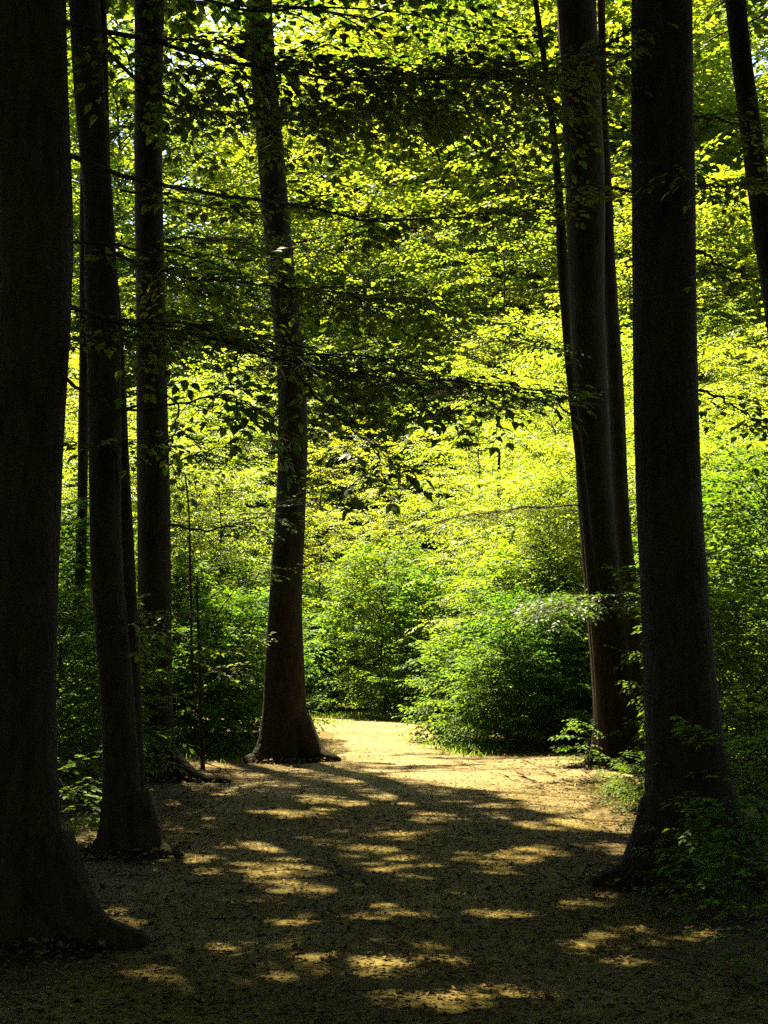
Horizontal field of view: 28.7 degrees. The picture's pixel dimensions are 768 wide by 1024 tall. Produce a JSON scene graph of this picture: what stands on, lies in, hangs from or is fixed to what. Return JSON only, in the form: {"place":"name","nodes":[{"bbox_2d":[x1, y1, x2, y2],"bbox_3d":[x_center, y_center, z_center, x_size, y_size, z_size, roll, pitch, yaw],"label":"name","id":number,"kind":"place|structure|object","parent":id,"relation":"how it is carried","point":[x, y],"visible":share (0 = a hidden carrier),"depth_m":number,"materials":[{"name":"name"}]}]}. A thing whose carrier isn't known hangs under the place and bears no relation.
{"place":"outdoors","nodes":[
{"label":"outdoors","id":0,"kind":"place"},
{"bbox_2d":[0,715,767,1023],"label":"path","id":1,"kind":"structure","parent":0,"point":[379,730],"depth_m":8.93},
{"bbox_2d":[0,751,767,1023],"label":"path debris","id":2,"kind":"object","parent":1,"relation":"on","point":[530,948],"visible":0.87,"depth_m":8.47,"materials":[{"name":"brown plant"}]},
{"bbox_2d":[0,734,767,1021],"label":"fallen twigs","id":3,"kind":"object","parent":1,"relation":"on","point":[703,1007],"visible":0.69,"depth_m":10.07,"materials":[{"name":"brown wood"}]},
{"bbox_2d":[0,695,767,1010],"bbox_3d":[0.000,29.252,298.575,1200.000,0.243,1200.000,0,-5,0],"label":"forest floor","id":4,"kind":"structure","parent":0,"point":[325,737],"depth_m":13.06,"materials":[{"name":"soil"}]},
{"bbox_2d":[61,164,87,759],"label":"beech tree","id":5,"kind":"object","parent":4,"relation":"on","point":[82,487],"visible":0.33,"depth_m":21.13,"materials":[{"name":"brown plant"}]},
{"bbox_2d":[57,745,101,832],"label":"seedling","id":6,"kind":"object","parent":4,"relation":"on","point":[90,818],"visible":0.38,"depth_m":12.87,"materials":[{"name":"green plant"}]},
{"bbox_2d":[56,497,136,737],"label":"beech shrub","id":7,"kind":"object","parent":4,"relation":"on","point":[66,520],"visible":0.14,"depth_m":20.79,"materials":[{"name":"green plant"}]},
{"bbox_2d":[56,583,178,810],"bbox_3d":[-3.518,1.887,15.831,2.679,2.639,2.922,-5,-7,42],"label":"beech shrub","id":8,"kind":"object","parent":4,"relation":"on","point":[93,675],"visible":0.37,"depth_m":15.65,"materials":[{"name":"green plant"}]},
{"bbox_2d":[100,0,143,792],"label":"beech tree","id":9,"kind":"object","parent":4,"relation":"on","point":[129,570],"visible":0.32,"depth_m":14.48,"materials":[{"name":"brown plant"}]},
{"bbox_2d":[56,616,201,796],"bbox_3d":[-3.445,2.276,17.467,2.665,2.159,2.622,-4,-7,35],"label":"beech shrub","id":10,"kind":"object","parent":4,"relation":"on","point":[89,727],"visible":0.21,"depth_m":17.31,"materials":[{"name":"green plant"}]},
{"bbox_2d":[59,434,263,740],"bbox_3d":[-4.506,1.574,28.638,4.816,5.824,4.963,0,-5,1],"label":"young beech","id":11,"kind":"object","parent":4,"relation":"on","point":[134,495],"visible":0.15,"depth_m":28.50,"materials":[{"name":"green plant"}]},
{"bbox_2d":[68,11,290,571],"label":"young beech","id":12,"kind":"object","parent":4,"relation":"on","point":[175,62],"visible":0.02,"depth_m":99.54,"materials":[{"name":"green plant"}]},
{"bbox_2d":[96,544,265,742],"bbox_3d":[-3.568,2.325,25.861,3.215,3.465,3.620,4,-7,-37],"label":"beech shrub","id":13,"kind":"object","parent":4,"relation":"on","point":[180,570],"visible":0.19,"depth_m":25.59,"materials":[{"name":"green plant"}]},
{"bbox_2d":[64,159,310,571],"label":"young beech","id":14,"kind":"object","parent":4,"relation":"on","point":[171,230],"visible":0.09,"depth_m":61.89,"materials":[{"name":"green plant"}]},
{"bbox_2d":[64,35,326,574],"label":"young beech","id":15,"kind":"object","parent":4,"relation":"on","point":[126,163],"visible":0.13,"depth_m":68.67,"materials":[{"name":"green plant"}]},
{"bbox_2d":[131,426,274,728],"bbox_3d":[-3.816,1.348,30.353,4.109,6.196,3.991,4,-6,-35],"label":"young beech","id":16,"kind":"object","parent":4,"relation":"on","point":[199,494],"visible":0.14,"depth_m":30.35,"materials":[{"name":"green plant"}]},
{"bbox_2d":[66,0,340,763],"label":"beech tree","id":17,"kind":"object","parent":4,"relation":"on","point":[287,729],"visible":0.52,"depth_m":22.14,"materials":[{"name":"brown plant"}]},
{"bbox_2d":[170,451,259,756],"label":"sapling","id":18,"kind":"object","parent":4,"relation":"on","point":[192,670],"visible":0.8,"depth_m":22.85,"materials":[{"name":"green plant"}]},
{"bbox_2d":[172,612,266,758],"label":"beech shrub","id":19,"kind":"object","parent":4,"relation":"on","point":[180,712],"visible":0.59,"depth_m":23.65,"materials":[{"name":"green plant"}]},
{"bbox_2d":[134,352,319,603],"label":"young beech","id":20,"kind":"object","parent":4,"relation":"on","point":[219,400],"visible":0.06,"depth_m":52.08,"materials":[{"name":"green plant"}]},
{"bbox_2d":[127,355,342,654],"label":"young beech","id":21,"kind":"object","parent":4,"relation":"on","point":[210,421],"visible":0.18,"depth_m":43.80,"materials":[{"name":"green plant"}]},
{"bbox_2d":[132,458,339,744],"bbox_3d":[-3.093,1.614,27.445,3.811,5.377,4.064,-5,-7,41],"label":"young beech","id":22,"kind":"object","parent":4,"relation":"on","point":[209,543],"visible":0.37,"depth_m":27.39,"materials":[{"name":"green plant"}]},
{"bbox_2d":[134,0,368,782],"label":"beech tree","id":23,"kind":"object","parent":4,"relation":"on","point":[154,524],"visible":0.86,"depth_m":18.76,"materials":[{"name":"green plant"}]},
{"bbox_2d":[172,576,331,748],"bbox_3d":[-2.456,2.546,24.789,3.287,2.968,3.014,3,-6,-31],"label":"beech shrub","id":24,"kind":"object","parent":4,"relation":"on","point":[245,616],"visible":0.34,"depth_m":24.51,"materials":[{"name":"green plant"}]},
{"bbox_2d":[174,554,337,735],"bbox_3d":[-2.473,2.542,27.922,3.215,3.465,3.620,5,-7,-43],"label":"beech shrub","id":25,"kind":"object","parent":4,"relation":"on","point":[243,568],"visible":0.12,"depth_m":27.84,"materials":[{"name":"green plant"}]},
{"bbox_2d":[66,0,446,667],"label":"young beech","id":26,"kind":"object","parent":4,"relation":"on","point":[240,164],"visible":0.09,"depth_m":77.90,"materials":[{"name":"green plant"}]},
{"bbox_2d":[194,561,321,769],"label":"sapling","id":27,"kind":"object","parent":4,"relation":"on","point":[202,752],"visible":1,"depth_m":20.37,"materials":[{"name":"green plant"}]},
{"bbox_2d":[161,0,370,88],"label":"beech tree","id":28,"kind":"object","parent":4,"relation":"on","point":[215,15],"visible":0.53,"depth_m":17.50,"materials":[{"name":"green plant"}]},
{"bbox_2d":[130,244,420,664],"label":"young beech","id":29,"kind":"object","parent":4,"relation":"on","point":[231,327],"visible":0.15,"depth_m":62.43,"materials":[{"name":"green plant"}]},
{"bbox_2d":[66,0,485,95],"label":"beech tree","id":30,"kind":"object","parent":4,"relation":"on","point":[274,6],"visible":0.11,"depth_m":30.81,"materials":[{"name":"green plant"}]},
{"bbox_2d":[122,83,451,629],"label":"young beech","id":31,"kind":"object","parent":4,"relation":"on","point":[303,221],"visible":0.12,"depth_m":73.19,"materials":[{"name":"green plant"}]},
{"bbox_2d":[179,326,395,668],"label":"young beech","id":32,"kind":"object","parent":4,"relation":"on","point":[271,412],"visible":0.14,"depth_m":54.62,"materials":[{"name":"green plant"}]},
{"bbox_2d":[64,0,523,858],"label":"beech tree","id":33,"kind":"object","parent":4,"relation":"on","point":[130,816],"visible":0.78,"depth_m":12.17,"materials":[{"name":"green plant"}]},
{"bbox_2d":[126,39,477,622],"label":"young beech","id":34,"kind":"object","parent":4,"relation":"on","point":[284,135],"visible":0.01,"depth_m":98.41,"materials":[{"name":"green plant"}]},
{"bbox_2d":[236,600,369,713],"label":"beech shrub","id":35,"kind":"object","parent":4,"relation":"on","point":[322,676],"visible":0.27,"depth_m":39.60,"materials":[{"name":"green plant"}]},
{"bbox_2d":[250,504,391,710],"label":"young beech","id":36,"kind":"object","parent":4,"relation":"on","point":[330,549],"visible":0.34,"depth_m":42.24,"materials":[{"name":"green plant"}]},
{"bbox_2d":[0,0,651,952],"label":"beech tree","id":37,"kind":"object","parent":4,"relation":"on","point":[46,890],"visible":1,"depth_m":8.84,"materials":[{"name":"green plant"}]},
{"bbox_2d":[169,18,487,579],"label":"young beech","id":38,"kind":"object","parent":4,"relation":"on","point":[302,100],"depth_m":101.73,"materials":[{"name":"green plant"}]},
{"bbox_2d":[252,439,408,699],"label":"young beech","id":39,"kind":"object","parent":4,"relation":"on","point":[333,481],"visible":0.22,"depth_m":47.76,"materials":[{"name":"green plant"}]},
{"bbox_2d":[213,248,452,684],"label":"young beech","id":40,"kind":"object","parent":4,"relation":"on","point":[327,398],"visible":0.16,"depth_m":61.44,"materials":[{"name":"green plant"}]},
{"bbox_2d":[260,417,429,682],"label":"young beech","id":41,"kind":"object","parent":4,"relation":"on","point":[338,475],"visible":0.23,"depth_m":50.22,"materials":[{"name":"green plant"}]},
{"bbox_2d":[302,579,410,709],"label":"beech shrub","id":42,"kind":"object","parent":4,"relation":"on","point":[315,587],"visible":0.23,"depth_m":41.62,"materials":[{"name":"green plant"}]},
{"bbox_2d":[195,158,519,688],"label":"young beech","id":43,"kind":"object","parent":4,"relation":"on","point":[391,203],"visible":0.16,"depth_m":67.42,"materials":[{"name":"green plant"}]},
{"bbox_2d":[258,337,465,669],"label":"young beech","id":44,"kind":"object","parent":4,"relation":"on","point":[350,432],"visible":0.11,"depth_m":58.27,"materials":[{"name":"green plant"}]},
{"bbox_2d":[87,711,644,805],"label":"grass","id":45,"kind":"structure","parent":4,"relation":"on","point":[359,715],"depth_m":24.91,"materials":[{"name":"green plant"}]},
{"bbox_2d":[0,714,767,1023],"bbox_3d":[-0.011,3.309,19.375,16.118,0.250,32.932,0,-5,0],"label":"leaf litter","id":46,"kind":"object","parent":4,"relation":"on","point":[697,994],"visible":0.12,"depth_m":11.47,"materials":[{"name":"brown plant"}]},
{"bbox_2d":[0,754,767,965],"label":"drifted leaves","id":47,"kind":"object","parent":4,"relation":"on","point":[83,848],"visible":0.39,"depth_m":10.01,"materials":[{"name":"brown plant"}]},
{"bbox_2d":[233,191,536,665],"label":"young beech","id":48,"kind":"object","parent":4,"relation":"on","point":[430,244],"visible":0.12,"depth_m":65.81,"materials":[{"name":"green plant"}]},
{"bbox_2d":[324,508,445,707],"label":"young beech","id":49,"kind":"object","parent":4,"relation":"on","point":[385,537],"visible":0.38,"depth_m":41.48,"materials":[{"name":"green plant"}]},
{"bbox_2d":[304,533,477,713],"bbox_3d":[0.050,2.880,37.553,4.827,4.620,4.286,-3,-6,33],"label":"beech shrub","id":50,"kind":"object","parent":4,"relation":"on","point":[368,599],"visible":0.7,"depth_m":37.29,"materials":[{"name":"green plant"}]},
{"bbox_2d":[308,430,489,698],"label":"young beech","id":51,"kind":"object","parent":4,"relation":"on","point":[368,490],"visible":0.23,"depth_m":46.13,"materials":[{"name":"green plant"}]},
{"bbox_2d":[318,338,494,694],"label":"young beech","id":52,"kind":"object","parent":4,"relation":"on","point":[392,412],"visible":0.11,"depth_m":57.30,"materials":[{"name":"green plant"}]},
{"bbox_2d":[345,450,494,708],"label":"young beech","id":53,"kind":"object","parent":4,"relation":"on","point":[412,500],"visible":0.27,"depth_m":42.06,"materials":[{"name":"green plant"}]},
{"bbox_2d":[350,557,506,719],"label":"beech shrub","id":54,"kind":"object","parent":4,"relation":"on","point":[429,589],"visible":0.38,"depth_m":35.84,"materials":[{"name":"green plant"}]},
{"bbox_2d":[323,259,559,664],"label":"young beech","id":55,"kind":"object","parent":4,"relation":"on","point":[431,339],"visible":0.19,"depth_m":62.14,"materials":[{"name":"green plant"}]},
{"bbox_2d":[328,207,566,599],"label":"young beech","id":56,"kind":"object","parent":4,"relation":"on","point":[479,277],"visible":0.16,"depth_m":58.95,"materials":[{"name":"green plant"}]},
{"bbox_2d":[177,0,718,621],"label":"young beech","id":57,"kind":"object","parent":4,"relation":"on","point":[331,174],"visible":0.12,"depth_m":77.99,"materials":[{"name":"green plant"}]},
{"bbox_2d":[378,412,540,706],"bbox_3d":[2.262,1.472,38.204,5.040,7.823,5.432,-1,-5,13],"label":"young beech","id":58,"kind":"object","parent":4,"relation":"on","point":[459,485],"visible":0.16,"depth_m":38.34,"materials":[{"name":"green plant"}]},
{"bbox_2d":[390,622,536,743],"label":"beech shrub","id":59,"kind":"object","parent":4,"relation":"on","point":[444,647],"visible":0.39,"depth_m":26.55,"materials":[{"name":"green plant"}]},
{"bbox_2d":[166,0,762,656],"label":"young beech","id":60,"kind":"object","parent":4,"relation":"on","point":[384,54],"visible":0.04,"depth_m":82.86,"materials":[{"name":"green plant"}]},
{"bbox_2d":[371,311,565,637],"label":"young beech","id":61,"kind":"object","parent":4,"relation":"on","point":[462,365],"visible":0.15,"depth_m":46.81,"materials":[{"name":"green plant"}]},
{"bbox_2d":[308,98,631,650],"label":"young beech","id":62,"kind":"object","parent":4,"relation":"on","point":[469,208],"visible":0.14,"depth_m":63.85,"materials":[{"name":"green plant"}]},
{"bbox_2d":[181,0,767,898],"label":"beech tree","id":63,"kind":"object","parent":4,"relation":"on","point":[679,672],"visible":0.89,"depth_m":10.52,"materials":[{"name":"brown plant"}]},
{"bbox_2d":[414,635,558,752],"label":"beech shrub","id":64,"kind":"object","parent":4,"relation":"on","point":[516,720],"visible":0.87,"depth_m":24.19,"materials":[{"name":"green plant"}]},
{"bbox_2d":[415,469,565,725],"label":"young beech","id":65,"kind":"object","parent":4,"relation":"on","point":[465,545],"visible":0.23,"depth_m":31.73,"materials":[{"name":"green plant"}]},
{"bbox_2d":[400,424,585,713],"bbox_3d":[2.930,1.497,34.152,4.820,6.942,4.472,2,-6,-25],"label":"young beech","id":66,"kind":"object","parent":4,"relation":"on","point":[479,489],"visible":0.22,"depth_m":34.33,"materials":[{"name":"green plant"}]},
{"bbox_2d":[405,538,591,740],"bbox_3d":[2.316,2.405,27.343,3.852,3.793,4.201,-1,-5,15],"label":"beech shrub","id":67,"kind":"object","parent":4,"relation":"on","point":[504,573],"visible":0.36,"depth_m":27.02,"materials":[{"name":"green plant"}]},
{"bbox_2d":[407,0,609,768],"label":"beech tree","id":68,"kind":"object","parent":4,"relation":"on","point":[596,631],"visible":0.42,"depth_m":20.52,"materials":[{"name":"brown plant"}]},
{"bbox_2d":[434,584,591,746],"bbox_3d":[2.331,2.590,24.787,2.572,2.772,2.896,2,-6,-23],"label":"beech shrub","id":69,"kind":"object","parent":4,"relation":"on","point":[509,603],"visible":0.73,"depth_m":24.61,"materials":[{"name":"green plant"}]},
{"bbox_2d":[286,0,748,771],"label":"beech tree","id":70,"kind":"object","parent":4,"relation":"on","point":[586,246],"visible":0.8,"depth_m":20.87,"materials":[{"name":"green plant"}]},
{"bbox_2d":[397,369,639,715],"bbox_3d":[4.186,1.095,37.084,7.220,8.731,7.440,-2,-6,22],"label":"young beech","id":71,"kind":"object","parent":4,"relation":"on","point":[554,428],"visible":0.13,"depth_m":36.96,"materials":[{"name":"green plant"}]},
{"bbox_2d":[462,459,586,704],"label":"young beech","id":72,"kind":"object","parent":4,"relation":"on","point":[505,517],"visible":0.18,"depth_m":30.45,"materials":[{"name":"green plant"}]},
{"bbox_2d":[303,0,767,520],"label":"young beech","id":73,"kind":"object","parent":4,"relation":"on","point":[694,11],"visible":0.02,"depth_m":85.77,"materials":[{"name":"green plant"}]},
{"bbox_2d":[306,0,766,562],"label":"young beech","id":74,"kind":"object","parent":4,"relation":"on","point":[548,8],"visible":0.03,"depth_m":82.75,"materials":[{"name":"green plant"}]},
{"bbox_2d":[498,591,592,750],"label":"beech shrub","id":75,"kind":"object","parent":4,"relation":"on","point":[587,686],"visible":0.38,"depth_m":24.81,"materials":[{"name":"green plant"}]},
{"bbox_2d":[452,435,639,745],"bbox_3d":[3.638,1.517,27.086,4.838,5.678,4.696,-1,-5,13],"label":"young beech","id":76,"kind":"object","parent":4,"relation":"on","point":[543,488],"visible":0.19,"depth_m":27.04,"materials":[{"name":"green plant"}]},
{"bbox_2d":[327,0,767,560],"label":"young beech","id":77,"kind":"object","parent":4,"relation":"on","point":[627,162],"visible":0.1,"depth_m":70.42,"materials":[{"name":"green plant"}]},
{"bbox_2d":[465,422,634,733],"bbox_3d":[3.310,1.311,28.569,3.816,5.925,3.928,3,-6,-33],"label":"young beech","id":78,"kind":"object","parent":4,"relation":"on","point":[523,549],"visible":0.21,"depth_m":28.58,"materials":[{"name":"green plant"}]},
{"bbox_2d":[339,0,767,334],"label":"beech tree","id":79,"kind":"object","parent":4,"relation":"on","point":[740,51],"visible":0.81,"depth_m":14.86,"materials":[{"name":"brown plant"}]},
{"bbox_2d":[343,14,763,521],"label":"young beech","id":80,"kind":"object","parent":4,"relation":"on","point":[611,97],"visible":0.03,"depth_m":79.50,"materials":[{"name":"green plant"}]},
{"bbox_2d":[402,0,767,503],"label":"young beech","id":81,"kind":"object","parent":4,"relation":"on","point":[710,6],"visible":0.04,"depth_m":76.62,"materials":[{"name":"green plant"}]},
{"bbox_2d":[405,0,767,552],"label":"young beech","id":82,"kind":"object","parent":4,"relation":"on","point":[713,73],"depth_m":83.94,"materials":[{"name":"green plant"}]},
{"bbox_2d":[451,315,747,613],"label":"young beech","id":83,"kind":"object","parent":4,"relation":"on","point":[624,352],"visible":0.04,"depth_m":41.44,"materials":[{"name":"green plant"}]},
{"bbox_2d":[432,141,767,561],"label":"young beech","id":84,"kind":"object","parent":4,"relation":"on","point":[510,283],"visible":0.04,"depth_m":62.39,"materials":[{"name":"green plant"}]},
{"bbox_2d":[597,0,644,755],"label":"beech tree","id":85,"kind":"object","parent":4,"relation":"on","point":[617,426],"visible":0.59,"depth_m":21.91,"materials":[{"name":"brown plant"}]},
{"bbox_2d":[520,170,767,447],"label":"young beech","id":86,"kind":"object","parent":4,"relation":"on","point":[623,230],"visible":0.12,"depth_m":57.27,"materials":[{"name":"green plant"}]},
{"bbox_2d":[525,258,767,501],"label":"young beech","id":87,"kind":"object","parent":4,"relation":"on","point":[629,298],"visible":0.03,"depth_m":53.27,"materials":[{"name":"green plant"}]},
{"bbox_2d":[552,151,767,406],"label":"young beech","id":88,"kind":"object","parent":4,"relation":"on","point":[725,167],"visible":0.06,"depth_m":64.01,"materials":[{"name":"green plant"}]},
{"bbox_2d":[588,456,767,729],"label":"beech shrub","id":89,"kind":"object","parent":4,"relation":"on","point":[704,499],"visible":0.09,"depth_m":24.55,"materials":[{"name":"green plant"}]},
{"bbox_2d":[599,424,767,765],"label":"beech shrub","id":90,"kind":"object","parent":4,"relation":"on","point":[734,524],"visible":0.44,"depth_m":19.74,"materials":[{"name":"green plant"}]},
{"bbox_2d":[607,0,767,84],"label":"beech tree","id":91,"kind":"object","parent":4,"relation":"on","point":[759,29],"visible":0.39,"depth_m":20.78,"materials":[{"name":"green plant"}]},
{"bbox_2d":[611,57,767,410],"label":"young beech","id":92,"kind":"object","parent":4,"relation":"on","point":[728,103],"visible":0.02,"depth_m":74.52,"materials":[{"name":"green plant"}]},
{"bbox_2d":[621,292,767,446],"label":"young beech","id":93,"kind":"object","parent":4,"relation":"on","point":[707,321],"visible":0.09,"depth_m":50.84,"materials":[{"name":"green plant"}]},
{"bbox_2d":[622,523,767,763],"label":"beech shrub","id":94,"kind":"object","parent":4,"relation":"on","point":[737,554],"visible":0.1,"depth_m":20.63,"materials":[{"name":"green plant"}]},
{"bbox_2d":[623,157,767,431],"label":"young beech","id":95,"kind":"object","parent":4,"relation":"on","point":[719,247],"visible":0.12,"depth_m":57.93,"materials":[{"name":"green plant"}]},
{"bbox_2d":[625,327,767,455],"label":"young beech","id":96,"kind":"object","parent":4,"relation":"on","point":[712,359],"visible":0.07,"depth_m":44.76,"materials":[{"name":"green plant"}]},
{"bbox_2d":[627,569,767,795],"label":"beech shrub","id":97,"kind":"object","parent":4,"relation":"on","point":[739,662],"visible":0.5,"depth_m":17.08,"materials":[{"name":"green plant"}]},
{"bbox_2d":[628,817,767,912],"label":"seedling","id":98,"kind":"object","parent":4,"relation":"on","point":[675,870],"visible":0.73,"depth_m":9.27,"materials":[{"name":"green plant"}]},
{"bbox_2d":[632,684,767,847],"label":"seedling","id":99,"kind":"object","parent":4,"relation":"on","point":[758,706],"visible":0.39,"depth_m":11.87,"materials":[{"name":"green plant"}]},
{"bbox_2d":[640,715,767,881],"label":"seedling","id":100,"kind":"object","parent":4,"relation":"on","point":[703,821],"visible":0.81,"depth_m":9.78,"materials":[{"name":"green plant"}]},
{"bbox_2d":[649,790,767,918],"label":"seedling","id":101,"kind":"object","parent":4,"relation":"on","point":[708,876],"visible":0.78,"depth_m":9.06,"materials":[{"name":"green plant"}]},
{"bbox_2d":[655,824,767,988],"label":"seedling","id":102,"kind":"object","parent":4,"relation":"on","point":[754,980],"visible":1,"depth_m":7.59,"materials":[{"name":"green plant"}]},
{"bbox_2d":[699,386,767,718],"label":"young beech","id":103,"kind":"object","parent":4,"relation":"on","point":[729,411],"visible":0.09,"depth_m":32.80,"materials":[{"name":"green plant"}]},
{"bbox_2d":[460,749,765,784],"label":"side path","id":104,"kind":"structure","parent":0,"point":[577,777],"depth_m":19.82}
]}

